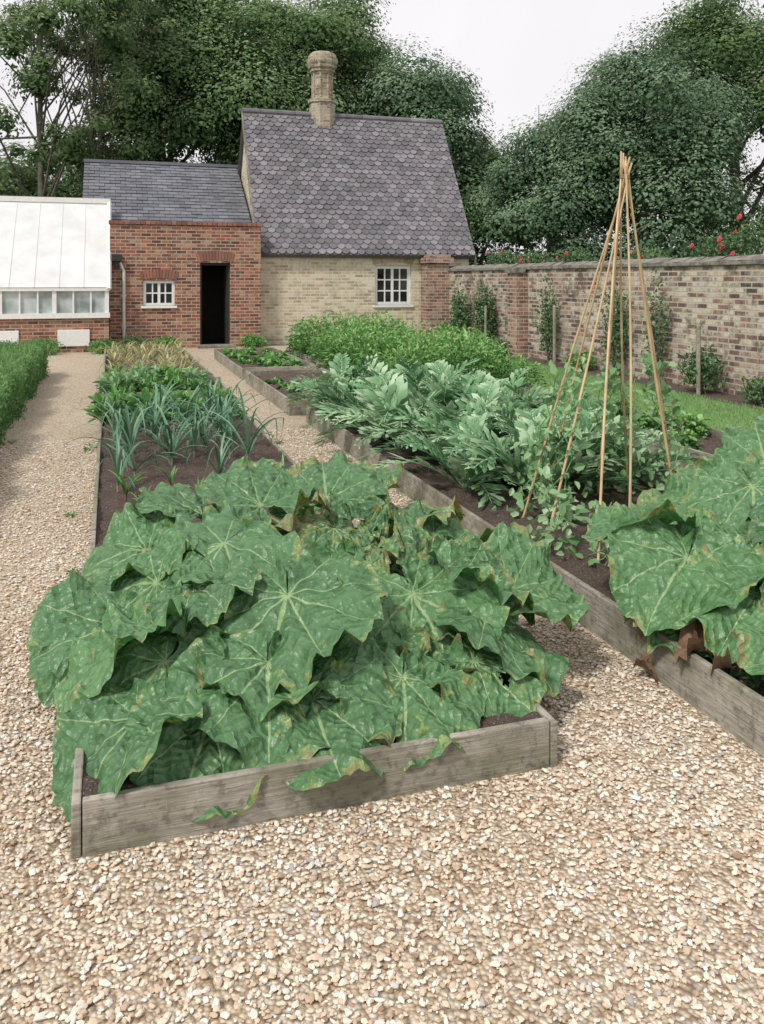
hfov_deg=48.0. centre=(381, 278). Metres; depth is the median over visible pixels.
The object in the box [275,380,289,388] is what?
lettuce
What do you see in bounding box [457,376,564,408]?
cardoon
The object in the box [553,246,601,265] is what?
climbing rose
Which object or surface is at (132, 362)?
onion
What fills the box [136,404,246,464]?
leek
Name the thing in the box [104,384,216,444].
leek
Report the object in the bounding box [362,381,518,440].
cardoon
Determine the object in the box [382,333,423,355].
potato plant
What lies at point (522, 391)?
cardoon
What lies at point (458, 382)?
cardoon
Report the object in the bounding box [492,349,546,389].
potato plant
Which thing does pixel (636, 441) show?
pea plant
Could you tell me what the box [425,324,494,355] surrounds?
potato plant
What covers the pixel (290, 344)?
potato plant
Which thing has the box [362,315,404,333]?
potato plant
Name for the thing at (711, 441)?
raised bed
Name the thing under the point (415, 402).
cardoon
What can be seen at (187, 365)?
onion
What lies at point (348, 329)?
potato plant
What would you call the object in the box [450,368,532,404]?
cardoon
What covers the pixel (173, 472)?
beetroot
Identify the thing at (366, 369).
cardoon
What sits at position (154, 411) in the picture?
leek
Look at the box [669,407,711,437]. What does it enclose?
bean plant
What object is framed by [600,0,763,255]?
tree
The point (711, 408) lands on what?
grass path
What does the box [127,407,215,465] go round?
leek
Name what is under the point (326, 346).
potato plant
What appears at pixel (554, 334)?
wooden post
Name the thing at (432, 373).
cardoon
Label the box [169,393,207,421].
spinach plant
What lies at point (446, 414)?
cardoon
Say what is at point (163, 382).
spinach plant
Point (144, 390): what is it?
spinach plant
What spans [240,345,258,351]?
lettuce
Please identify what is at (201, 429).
leek
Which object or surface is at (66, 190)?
tree
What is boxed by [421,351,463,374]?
potato plant
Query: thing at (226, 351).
lettuce
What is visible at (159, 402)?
leek
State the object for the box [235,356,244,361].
lettuce
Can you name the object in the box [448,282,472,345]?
wall shrub
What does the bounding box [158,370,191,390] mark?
spinach plant
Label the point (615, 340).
wall shrub
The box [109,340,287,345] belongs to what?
ground
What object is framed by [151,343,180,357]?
onion
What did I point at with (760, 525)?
rhubarb plant
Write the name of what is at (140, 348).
onion
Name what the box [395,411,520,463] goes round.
cardoon
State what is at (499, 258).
climbing rose
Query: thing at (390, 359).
potato plant
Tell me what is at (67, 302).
window
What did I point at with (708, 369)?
wall shrub
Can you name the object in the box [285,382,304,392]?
lettuce
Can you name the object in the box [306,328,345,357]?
potato plant
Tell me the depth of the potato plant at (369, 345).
12.61 m
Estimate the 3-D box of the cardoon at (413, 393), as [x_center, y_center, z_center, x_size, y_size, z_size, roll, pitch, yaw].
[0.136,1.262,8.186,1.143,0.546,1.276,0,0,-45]
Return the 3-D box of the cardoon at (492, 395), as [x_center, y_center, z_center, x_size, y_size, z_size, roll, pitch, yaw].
[0.900,1.205,7.153,1.726,0.681,1.616,0,0,21]
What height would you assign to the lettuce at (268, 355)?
0.258 m
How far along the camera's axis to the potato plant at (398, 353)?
11.05 m
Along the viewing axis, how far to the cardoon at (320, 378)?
9.37 m
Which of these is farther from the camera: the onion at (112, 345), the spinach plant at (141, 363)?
the onion at (112, 345)
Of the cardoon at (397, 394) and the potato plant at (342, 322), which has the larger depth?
the potato plant at (342, 322)
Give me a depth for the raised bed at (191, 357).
14.91 m
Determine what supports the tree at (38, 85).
on the ground at (270, 345)
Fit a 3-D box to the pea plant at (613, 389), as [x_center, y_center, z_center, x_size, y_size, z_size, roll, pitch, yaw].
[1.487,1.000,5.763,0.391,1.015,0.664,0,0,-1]
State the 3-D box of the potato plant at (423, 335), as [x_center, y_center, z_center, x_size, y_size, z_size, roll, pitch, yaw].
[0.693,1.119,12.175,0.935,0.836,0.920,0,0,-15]
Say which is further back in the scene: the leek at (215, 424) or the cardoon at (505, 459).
the leek at (215, 424)
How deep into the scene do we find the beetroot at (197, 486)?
5.64 m
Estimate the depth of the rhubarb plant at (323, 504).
4.10 m
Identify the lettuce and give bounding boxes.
[222,346,238,354]
[228,350,240,358]
[230,348,250,359]
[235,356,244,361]
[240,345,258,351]
[240,357,256,364]
[243,346,256,354]
[251,354,264,359]
[255,352,276,364]
[262,356,287,365]
[264,376,283,383]
[271,351,290,360]
[272,350,288,356]
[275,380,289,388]
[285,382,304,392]
[286,356,302,365]
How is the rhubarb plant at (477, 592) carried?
on the raised bed at (131, 815)
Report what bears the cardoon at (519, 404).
on the raised bed at (725, 700)
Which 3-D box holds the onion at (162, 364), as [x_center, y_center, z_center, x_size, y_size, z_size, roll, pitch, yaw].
[-3.273,1.343,12.565,0.583,0.349,0.327,0,0,12]
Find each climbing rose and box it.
[484,247,518,264]
[514,247,557,265]
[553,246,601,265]
[618,246,672,262]
[684,224,760,258]
[722,206,763,254]
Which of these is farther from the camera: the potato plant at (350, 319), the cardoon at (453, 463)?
the potato plant at (350, 319)
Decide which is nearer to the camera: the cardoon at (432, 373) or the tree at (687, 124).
the cardoon at (432, 373)
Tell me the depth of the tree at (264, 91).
32.12 m
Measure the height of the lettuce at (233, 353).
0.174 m
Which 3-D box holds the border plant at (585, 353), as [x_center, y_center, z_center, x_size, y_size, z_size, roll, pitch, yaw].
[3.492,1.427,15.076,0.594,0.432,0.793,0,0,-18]
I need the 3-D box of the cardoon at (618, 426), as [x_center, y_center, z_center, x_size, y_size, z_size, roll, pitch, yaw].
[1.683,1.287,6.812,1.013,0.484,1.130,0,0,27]
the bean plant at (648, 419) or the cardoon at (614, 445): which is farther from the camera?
the bean plant at (648, 419)
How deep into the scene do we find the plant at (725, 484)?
4.31 m
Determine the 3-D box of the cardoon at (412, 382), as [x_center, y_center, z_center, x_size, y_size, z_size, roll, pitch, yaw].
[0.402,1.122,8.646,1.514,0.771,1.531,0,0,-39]
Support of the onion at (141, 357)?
on the raised bed at (191, 357)
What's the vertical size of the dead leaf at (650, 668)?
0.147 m
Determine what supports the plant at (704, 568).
on the raised bed at (725, 700)
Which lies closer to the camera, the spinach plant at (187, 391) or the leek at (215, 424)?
the leek at (215, 424)
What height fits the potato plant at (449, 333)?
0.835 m
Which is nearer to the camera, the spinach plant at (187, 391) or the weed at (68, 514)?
the weed at (68, 514)
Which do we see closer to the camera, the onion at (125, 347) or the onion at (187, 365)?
the onion at (187, 365)
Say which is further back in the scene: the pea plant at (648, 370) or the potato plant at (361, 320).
the potato plant at (361, 320)
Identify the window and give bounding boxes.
[0,287,109,318]
[141,280,176,308]
[373,265,413,307]
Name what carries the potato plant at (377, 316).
on the raised bed at (305, 358)
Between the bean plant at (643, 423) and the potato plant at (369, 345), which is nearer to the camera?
the bean plant at (643, 423)
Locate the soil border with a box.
[473,347,763,409]
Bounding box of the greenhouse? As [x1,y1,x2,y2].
[0,196,110,352]
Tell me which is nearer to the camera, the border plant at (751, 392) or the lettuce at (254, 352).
the border plant at (751, 392)
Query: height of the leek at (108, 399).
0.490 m
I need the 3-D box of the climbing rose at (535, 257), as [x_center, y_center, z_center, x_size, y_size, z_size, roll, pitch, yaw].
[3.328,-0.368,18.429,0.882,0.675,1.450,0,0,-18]
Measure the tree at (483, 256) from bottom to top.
8.064 m
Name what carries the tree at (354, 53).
on the ground at (270, 345)
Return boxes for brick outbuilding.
[83,159,260,348]
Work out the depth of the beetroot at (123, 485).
5.65 m
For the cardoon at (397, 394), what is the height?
0.726 m
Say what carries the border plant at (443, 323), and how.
on the soil border
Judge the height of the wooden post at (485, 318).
1.020 m
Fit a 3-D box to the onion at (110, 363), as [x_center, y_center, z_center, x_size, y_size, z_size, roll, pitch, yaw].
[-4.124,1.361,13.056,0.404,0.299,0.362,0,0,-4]
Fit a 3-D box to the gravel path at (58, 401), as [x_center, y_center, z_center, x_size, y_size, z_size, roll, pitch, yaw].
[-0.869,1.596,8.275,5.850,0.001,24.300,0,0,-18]
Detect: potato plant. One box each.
[284,314,338,353]
[288,319,320,350]
[290,319,331,358]
[305,333,338,359]
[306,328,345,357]
[311,322,368,369]
[312,321,360,366]
[313,310,356,340]
[318,312,353,348]
[322,321,373,369]
[327,319,362,342]
[329,323,401,372]
[340,313,384,326]
[344,313,380,345]
[347,329,410,371]
[355,313,383,327]
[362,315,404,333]
[364,310,409,332]
[370,343,411,372]
[372,319,408,336]
[373,340,455,375]
[377,322,415,340]
[377,347,425,371]
[378,329,439,365]
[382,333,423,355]
[389,321,431,349]
[402,329,460,368]
[415,323,470,349]
[416,328,497,376]
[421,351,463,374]
[424,328,482,367]
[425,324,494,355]
[440,325,506,373]
[457,348,504,377]
[463,340,513,377]
[463,344,522,385]
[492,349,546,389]
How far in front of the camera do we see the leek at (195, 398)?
8.10 m
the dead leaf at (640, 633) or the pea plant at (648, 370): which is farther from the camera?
the pea plant at (648, 370)
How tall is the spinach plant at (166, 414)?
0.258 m
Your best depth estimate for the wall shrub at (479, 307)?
18.98 m
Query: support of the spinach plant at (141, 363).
on the raised bed at (191, 357)
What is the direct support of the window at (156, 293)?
in the brick outbuilding
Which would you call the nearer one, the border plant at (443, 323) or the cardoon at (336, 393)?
the cardoon at (336, 393)
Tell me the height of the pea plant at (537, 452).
1.007 m
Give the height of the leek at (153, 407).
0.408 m
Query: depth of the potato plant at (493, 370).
11.31 m
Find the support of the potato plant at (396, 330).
on the raised bed at (305, 358)
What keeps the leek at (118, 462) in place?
on the raised bed at (131, 815)
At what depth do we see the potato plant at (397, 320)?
16.34 m
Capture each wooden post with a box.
[484,306,486,336]
[553,305,555,365]
[696,325,700,394]
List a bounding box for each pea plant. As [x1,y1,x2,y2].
[491,359,576,519]
[512,376,591,549]
[524,344,589,497]
[556,500,611,565]
[571,355,633,501]
[607,378,656,494]
[633,352,699,490]
[647,417,689,489]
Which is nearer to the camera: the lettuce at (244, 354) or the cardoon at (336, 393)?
the cardoon at (336, 393)
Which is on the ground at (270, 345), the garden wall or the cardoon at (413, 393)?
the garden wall
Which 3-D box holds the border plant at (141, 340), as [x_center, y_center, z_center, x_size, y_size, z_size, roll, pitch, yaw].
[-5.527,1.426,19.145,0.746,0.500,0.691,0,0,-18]
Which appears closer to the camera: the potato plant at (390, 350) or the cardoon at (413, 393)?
the cardoon at (413, 393)
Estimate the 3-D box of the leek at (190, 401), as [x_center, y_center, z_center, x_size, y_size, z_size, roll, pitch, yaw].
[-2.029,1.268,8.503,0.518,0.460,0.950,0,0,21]
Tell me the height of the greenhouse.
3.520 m
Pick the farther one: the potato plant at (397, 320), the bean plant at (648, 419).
the potato plant at (397, 320)
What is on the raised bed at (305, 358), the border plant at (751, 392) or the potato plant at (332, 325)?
the potato plant at (332, 325)
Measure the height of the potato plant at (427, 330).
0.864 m
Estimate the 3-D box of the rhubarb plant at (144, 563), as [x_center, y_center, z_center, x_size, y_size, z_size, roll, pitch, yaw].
[-0.903,1.266,3.549,1.073,0.584,1.473,0,0,-26]
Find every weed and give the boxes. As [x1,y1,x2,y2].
[62,510,77,517]
[66,568,80,574]
[83,443,97,451]
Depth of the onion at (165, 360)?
13.33 m
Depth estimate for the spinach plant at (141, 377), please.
11.25 m
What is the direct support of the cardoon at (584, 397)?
on the raised bed at (725, 700)
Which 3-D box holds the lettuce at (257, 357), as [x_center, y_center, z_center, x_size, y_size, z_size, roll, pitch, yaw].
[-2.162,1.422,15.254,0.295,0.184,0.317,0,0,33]
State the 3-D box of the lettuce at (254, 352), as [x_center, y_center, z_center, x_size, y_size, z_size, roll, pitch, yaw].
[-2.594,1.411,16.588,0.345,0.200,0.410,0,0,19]
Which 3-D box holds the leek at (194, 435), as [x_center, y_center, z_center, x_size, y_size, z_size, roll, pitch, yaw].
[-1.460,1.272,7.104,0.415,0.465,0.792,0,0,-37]
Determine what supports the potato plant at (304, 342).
on the raised bed at (305, 358)
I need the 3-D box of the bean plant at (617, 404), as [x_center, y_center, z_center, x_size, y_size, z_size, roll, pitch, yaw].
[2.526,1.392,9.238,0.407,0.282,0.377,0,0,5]
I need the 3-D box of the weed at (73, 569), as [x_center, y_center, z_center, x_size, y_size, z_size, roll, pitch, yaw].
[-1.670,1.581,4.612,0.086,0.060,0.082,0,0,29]
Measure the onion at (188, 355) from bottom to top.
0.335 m
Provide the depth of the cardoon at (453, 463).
5.90 m
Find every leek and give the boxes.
[64,396,185,452]
[71,396,151,439]
[86,425,145,495]
[88,420,185,475]
[96,385,148,435]
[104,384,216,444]
[108,405,168,460]
[121,389,182,427]
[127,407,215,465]
[128,392,191,440]
[130,376,181,427]
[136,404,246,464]
[144,377,223,430]
[149,381,205,422]
[161,372,269,449]
[163,394,231,441]
[163,408,273,458]
[170,401,219,457]
[174,401,242,452]
[175,377,238,424]
[175,432,246,473]
[184,375,255,447]
[187,398,237,431]
[194,385,289,457]
[198,395,243,428]
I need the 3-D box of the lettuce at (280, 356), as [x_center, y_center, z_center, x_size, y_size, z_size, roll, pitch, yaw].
[-1.827,1.405,15.350,0.377,0.218,0.448,0,0,6]
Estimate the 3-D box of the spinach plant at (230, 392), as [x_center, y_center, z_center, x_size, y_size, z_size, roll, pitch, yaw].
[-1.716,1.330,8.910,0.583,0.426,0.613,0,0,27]
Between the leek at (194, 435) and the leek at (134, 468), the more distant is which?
the leek at (194, 435)
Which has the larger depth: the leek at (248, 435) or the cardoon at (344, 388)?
the cardoon at (344, 388)
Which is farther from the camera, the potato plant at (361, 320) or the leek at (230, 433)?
the potato plant at (361, 320)
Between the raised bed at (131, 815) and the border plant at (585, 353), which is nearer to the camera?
the raised bed at (131, 815)
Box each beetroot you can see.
[109,470,145,501]
[150,459,177,485]
[194,477,204,488]
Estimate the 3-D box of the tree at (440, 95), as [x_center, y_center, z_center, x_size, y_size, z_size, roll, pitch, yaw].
[0.679,-4.165,36.461,9.534,11.781,10.128,0,0,13]
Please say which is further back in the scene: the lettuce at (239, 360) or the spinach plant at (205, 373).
the lettuce at (239, 360)
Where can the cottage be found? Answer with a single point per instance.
(355, 214)
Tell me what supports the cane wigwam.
on the raised bed at (725, 700)
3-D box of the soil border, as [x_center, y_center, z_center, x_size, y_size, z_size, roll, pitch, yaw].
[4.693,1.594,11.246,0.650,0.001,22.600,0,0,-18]
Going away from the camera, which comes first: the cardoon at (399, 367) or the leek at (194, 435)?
the leek at (194, 435)
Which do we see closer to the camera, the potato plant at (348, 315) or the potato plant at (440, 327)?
the potato plant at (440, 327)
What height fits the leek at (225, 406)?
0.609 m
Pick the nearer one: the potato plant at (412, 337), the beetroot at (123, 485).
the beetroot at (123, 485)
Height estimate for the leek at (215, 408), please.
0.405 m
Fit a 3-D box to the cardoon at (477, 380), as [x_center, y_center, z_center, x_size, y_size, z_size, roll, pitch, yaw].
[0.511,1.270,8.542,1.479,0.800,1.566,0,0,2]
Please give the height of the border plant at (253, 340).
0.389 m
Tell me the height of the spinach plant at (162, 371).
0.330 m
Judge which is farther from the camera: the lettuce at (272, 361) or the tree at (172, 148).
the tree at (172, 148)
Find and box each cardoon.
[285,353,377,407]
[295,366,372,425]
[299,369,423,428]
[314,369,455,449]
[322,353,424,385]
[330,386,430,444]
[330,391,466,448]
[352,355,482,418]
[357,401,503,484]
[358,361,467,384]
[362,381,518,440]
[370,411,573,507]
[385,379,549,449]
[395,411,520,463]
[408,359,484,398]
[408,367,548,465]
[411,370,502,397]
[442,378,533,400]
[445,395,646,526]
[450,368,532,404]
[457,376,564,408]
[478,401,595,460]
[481,419,654,485]
[484,381,600,416]
[495,391,651,454]
[561,407,697,483]
[585,419,661,473]
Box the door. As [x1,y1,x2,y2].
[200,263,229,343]
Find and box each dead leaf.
[633,652,658,684]
[637,627,643,641]
[673,619,711,664]
[709,630,741,675]
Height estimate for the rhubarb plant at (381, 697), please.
0.303 m
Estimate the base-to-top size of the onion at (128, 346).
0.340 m
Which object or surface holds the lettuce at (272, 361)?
on the raised bed at (232, 365)
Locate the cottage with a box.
[238,51,476,344]
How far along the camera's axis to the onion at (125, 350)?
15.63 m
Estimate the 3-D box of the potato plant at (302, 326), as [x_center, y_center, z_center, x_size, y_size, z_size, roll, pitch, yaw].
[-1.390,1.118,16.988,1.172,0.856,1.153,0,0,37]
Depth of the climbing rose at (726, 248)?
12.64 m
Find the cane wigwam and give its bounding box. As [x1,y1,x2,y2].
[522,151,672,561]
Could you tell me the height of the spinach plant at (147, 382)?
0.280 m
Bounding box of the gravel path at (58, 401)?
[0,345,763,1023]
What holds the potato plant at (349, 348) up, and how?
on the raised bed at (305, 358)
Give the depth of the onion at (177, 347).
15.96 m
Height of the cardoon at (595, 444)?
0.529 m
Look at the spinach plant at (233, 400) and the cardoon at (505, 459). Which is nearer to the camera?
the cardoon at (505, 459)
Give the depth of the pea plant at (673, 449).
5.22 m
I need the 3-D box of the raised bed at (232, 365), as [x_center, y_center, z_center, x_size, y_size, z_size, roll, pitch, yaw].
[-2.216,1.500,15.562,1.210,0.199,3.801,0,0,-18]
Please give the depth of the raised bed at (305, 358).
15.30 m
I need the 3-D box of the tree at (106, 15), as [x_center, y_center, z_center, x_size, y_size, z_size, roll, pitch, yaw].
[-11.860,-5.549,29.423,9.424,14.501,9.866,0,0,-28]
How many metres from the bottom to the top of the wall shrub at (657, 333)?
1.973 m
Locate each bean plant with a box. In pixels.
[540,392,561,400]
[607,396,636,416]
[626,414,647,431]
[635,408,675,430]
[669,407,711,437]
[669,429,703,448]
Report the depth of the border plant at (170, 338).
19.24 m
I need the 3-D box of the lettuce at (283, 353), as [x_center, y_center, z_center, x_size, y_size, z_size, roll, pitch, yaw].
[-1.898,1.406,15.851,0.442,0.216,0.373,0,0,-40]
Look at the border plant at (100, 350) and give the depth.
18.26 m
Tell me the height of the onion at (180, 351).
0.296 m
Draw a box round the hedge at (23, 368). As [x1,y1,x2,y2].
[0,337,50,447]
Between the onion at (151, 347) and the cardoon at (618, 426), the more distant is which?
the onion at (151, 347)
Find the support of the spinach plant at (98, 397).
on the raised bed at (131, 815)
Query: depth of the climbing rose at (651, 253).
14.51 m
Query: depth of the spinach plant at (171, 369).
11.86 m
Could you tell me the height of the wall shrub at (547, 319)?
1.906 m
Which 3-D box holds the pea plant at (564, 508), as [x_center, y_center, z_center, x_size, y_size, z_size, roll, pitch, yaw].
[0.965,1.032,4.723,0.360,0.950,0.589,0,0,39]
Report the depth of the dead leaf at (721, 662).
3.08 m
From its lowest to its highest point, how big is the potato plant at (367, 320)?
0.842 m
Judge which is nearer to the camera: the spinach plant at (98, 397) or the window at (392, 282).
the spinach plant at (98, 397)
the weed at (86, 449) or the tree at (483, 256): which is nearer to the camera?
the weed at (86, 449)
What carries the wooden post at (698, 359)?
on the soil border
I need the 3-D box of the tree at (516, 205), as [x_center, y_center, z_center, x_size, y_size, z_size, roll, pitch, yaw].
[6.172,-2.116,30.006,6.776,7.635,6.613,0,0,-18]
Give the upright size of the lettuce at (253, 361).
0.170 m
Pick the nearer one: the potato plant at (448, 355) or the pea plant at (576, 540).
the pea plant at (576, 540)
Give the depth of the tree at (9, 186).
32.94 m
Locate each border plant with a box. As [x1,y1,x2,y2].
[28,334,65,354]
[85,337,122,353]
[118,332,148,348]
[149,334,182,347]
[238,332,268,347]
[435,317,452,335]
[483,335,508,352]
[562,349,600,370]
[733,374,763,405]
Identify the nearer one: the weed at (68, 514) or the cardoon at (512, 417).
the weed at (68, 514)
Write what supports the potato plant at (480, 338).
on the raised bed at (305, 358)
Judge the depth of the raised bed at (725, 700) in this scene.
4.30 m
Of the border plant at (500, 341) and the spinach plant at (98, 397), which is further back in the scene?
the border plant at (500, 341)
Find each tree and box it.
[0,0,184,197]
[0,0,185,197]
[0,121,198,197]
[0,145,81,196]
[59,0,258,186]
[88,0,376,168]
[178,0,416,163]
[337,33,507,245]
[450,133,545,264]
[460,105,656,261]
[514,18,763,260]
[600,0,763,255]
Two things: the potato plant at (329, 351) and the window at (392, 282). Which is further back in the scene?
the window at (392, 282)
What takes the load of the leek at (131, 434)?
on the raised bed at (131, 815)
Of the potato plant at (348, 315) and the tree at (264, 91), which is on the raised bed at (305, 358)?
the potato plant at (348, 315)
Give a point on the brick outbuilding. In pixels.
(185, 244)
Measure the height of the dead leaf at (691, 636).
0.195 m
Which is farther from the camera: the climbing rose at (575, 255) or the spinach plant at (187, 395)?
the climbing rose at (575, 255)
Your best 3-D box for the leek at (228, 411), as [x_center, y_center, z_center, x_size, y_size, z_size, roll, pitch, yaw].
[-1.448,1.168,7.451,0.883,0.671,0.675,0,0,-41]
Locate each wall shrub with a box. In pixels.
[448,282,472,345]
[469,279,499,341]
[533,274,560,362]
[599,263,633,371]
[641,267,672,376]
[674,344,726,393]
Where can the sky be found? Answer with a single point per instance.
(521, 49)
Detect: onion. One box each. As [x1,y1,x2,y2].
[95,340,123,353]
[98,348,121,362]
[99,359,122,370]
[110,342,137,355]
[117,341,134,353]
[118,344,137,356]
[119,355,135,366]
[122,357,148,370]
[124,339,151,358]
[131,351,150,362]
[136,350,153,363]
[143,358,178,371]
[145,341,156,357]
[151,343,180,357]
[151,354,180,369]
[156,355,180,365]
[164,360,197,373]
[171,342,188,352]
[171,347,196,360]
[172,353,206,367]
[175,354,197,368]
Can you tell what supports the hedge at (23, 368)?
on the ground at (270, 345)
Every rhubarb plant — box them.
[26,482,301,711]
[51,541,388,821]
[124,632,546,821]
[195,451,493,576]
[336,497,588,696]
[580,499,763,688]
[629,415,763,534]
[756,513,763,543]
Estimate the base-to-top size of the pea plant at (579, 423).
1.090 m
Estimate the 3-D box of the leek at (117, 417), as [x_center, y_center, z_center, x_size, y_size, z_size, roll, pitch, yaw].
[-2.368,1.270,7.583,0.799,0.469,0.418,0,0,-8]
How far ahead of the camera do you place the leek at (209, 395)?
8.53 m
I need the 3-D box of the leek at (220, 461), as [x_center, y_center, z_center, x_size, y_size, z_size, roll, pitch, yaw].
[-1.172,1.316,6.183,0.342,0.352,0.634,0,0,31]
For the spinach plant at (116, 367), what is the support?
on the raised bed at (191, 357)
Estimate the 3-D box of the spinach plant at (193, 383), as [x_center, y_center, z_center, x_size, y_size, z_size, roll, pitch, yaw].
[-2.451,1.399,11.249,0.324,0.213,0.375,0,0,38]
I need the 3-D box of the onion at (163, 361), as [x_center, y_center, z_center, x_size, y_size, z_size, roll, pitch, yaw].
[-3.281,1.333,13.042,0.498,0.368,0.446,0,0,11]
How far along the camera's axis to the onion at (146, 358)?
14.36 m
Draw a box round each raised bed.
[71,401,556,858]
[102,348,227,400]
[214,348,315,379]
[246,368,332,415]
[286,347,536,393]
[306,405,763,756]
[518,393,723,467]
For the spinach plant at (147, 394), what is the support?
on the raised bed at (131, 815)
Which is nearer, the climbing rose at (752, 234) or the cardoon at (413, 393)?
the cardoon at (413, 393)
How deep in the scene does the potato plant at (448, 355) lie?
11.19 m
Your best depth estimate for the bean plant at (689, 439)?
7.49 m
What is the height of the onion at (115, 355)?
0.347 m
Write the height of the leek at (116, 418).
0.519 m
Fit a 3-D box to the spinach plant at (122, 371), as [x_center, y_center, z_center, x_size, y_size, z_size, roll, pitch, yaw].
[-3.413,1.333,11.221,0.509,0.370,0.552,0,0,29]
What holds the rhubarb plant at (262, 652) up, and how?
on the raised bed at (131, 815)
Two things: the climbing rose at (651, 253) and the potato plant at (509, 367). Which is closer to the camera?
the potato plant at (509, 367)
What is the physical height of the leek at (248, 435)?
0.614 m
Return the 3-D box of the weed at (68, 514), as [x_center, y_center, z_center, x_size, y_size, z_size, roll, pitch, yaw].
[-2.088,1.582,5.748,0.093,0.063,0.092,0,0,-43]
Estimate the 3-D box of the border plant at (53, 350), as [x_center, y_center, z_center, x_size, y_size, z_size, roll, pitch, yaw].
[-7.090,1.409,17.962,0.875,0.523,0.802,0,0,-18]
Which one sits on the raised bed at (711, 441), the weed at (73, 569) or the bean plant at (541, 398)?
the bean plant at (541, 398)
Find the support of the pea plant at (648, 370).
on the raised bed at (725, 700)
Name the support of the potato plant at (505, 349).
on the raised bed at (305, 358)
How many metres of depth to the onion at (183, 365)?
12.21 m
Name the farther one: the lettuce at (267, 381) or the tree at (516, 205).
the tree at (516, 205)
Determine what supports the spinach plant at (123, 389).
on the raised bed at (131, 815)
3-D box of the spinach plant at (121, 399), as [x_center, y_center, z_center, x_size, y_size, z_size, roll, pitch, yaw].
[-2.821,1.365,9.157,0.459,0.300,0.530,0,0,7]
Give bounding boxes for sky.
[0,0,763,263]
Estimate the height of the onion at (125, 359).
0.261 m
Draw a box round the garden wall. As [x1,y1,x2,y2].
[419,254,763,396]
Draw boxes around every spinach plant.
[84,385,140,423]
[92,368,135,395]
[95,363,133,386]
[104,367,139,391]
[106,394,136,417]
[117,383,137,400]
[123,359,161,382]
[125,364,160,389]
[130,383,184,420]
[132,403,171,425]
[133,382,171,402]
[135,375,159,391]
[152,362,181,381]
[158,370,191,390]
[160,377,178,386]
[164,390,197,411]
[169,367,186,381]
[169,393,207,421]
[179,363,211,385]
[180,387,201,399]
[184,378,206,389]
[197,387,247,419]
[198,382,240,405]
[205,390,237,411]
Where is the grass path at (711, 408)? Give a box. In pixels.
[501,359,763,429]
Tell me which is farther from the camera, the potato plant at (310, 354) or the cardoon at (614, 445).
the potato plant at (310, 354)
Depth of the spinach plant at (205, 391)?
9.55 m
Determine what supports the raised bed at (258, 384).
on the gravel path at (58, 401)
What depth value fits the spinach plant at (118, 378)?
10.87 m
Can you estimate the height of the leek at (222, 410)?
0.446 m

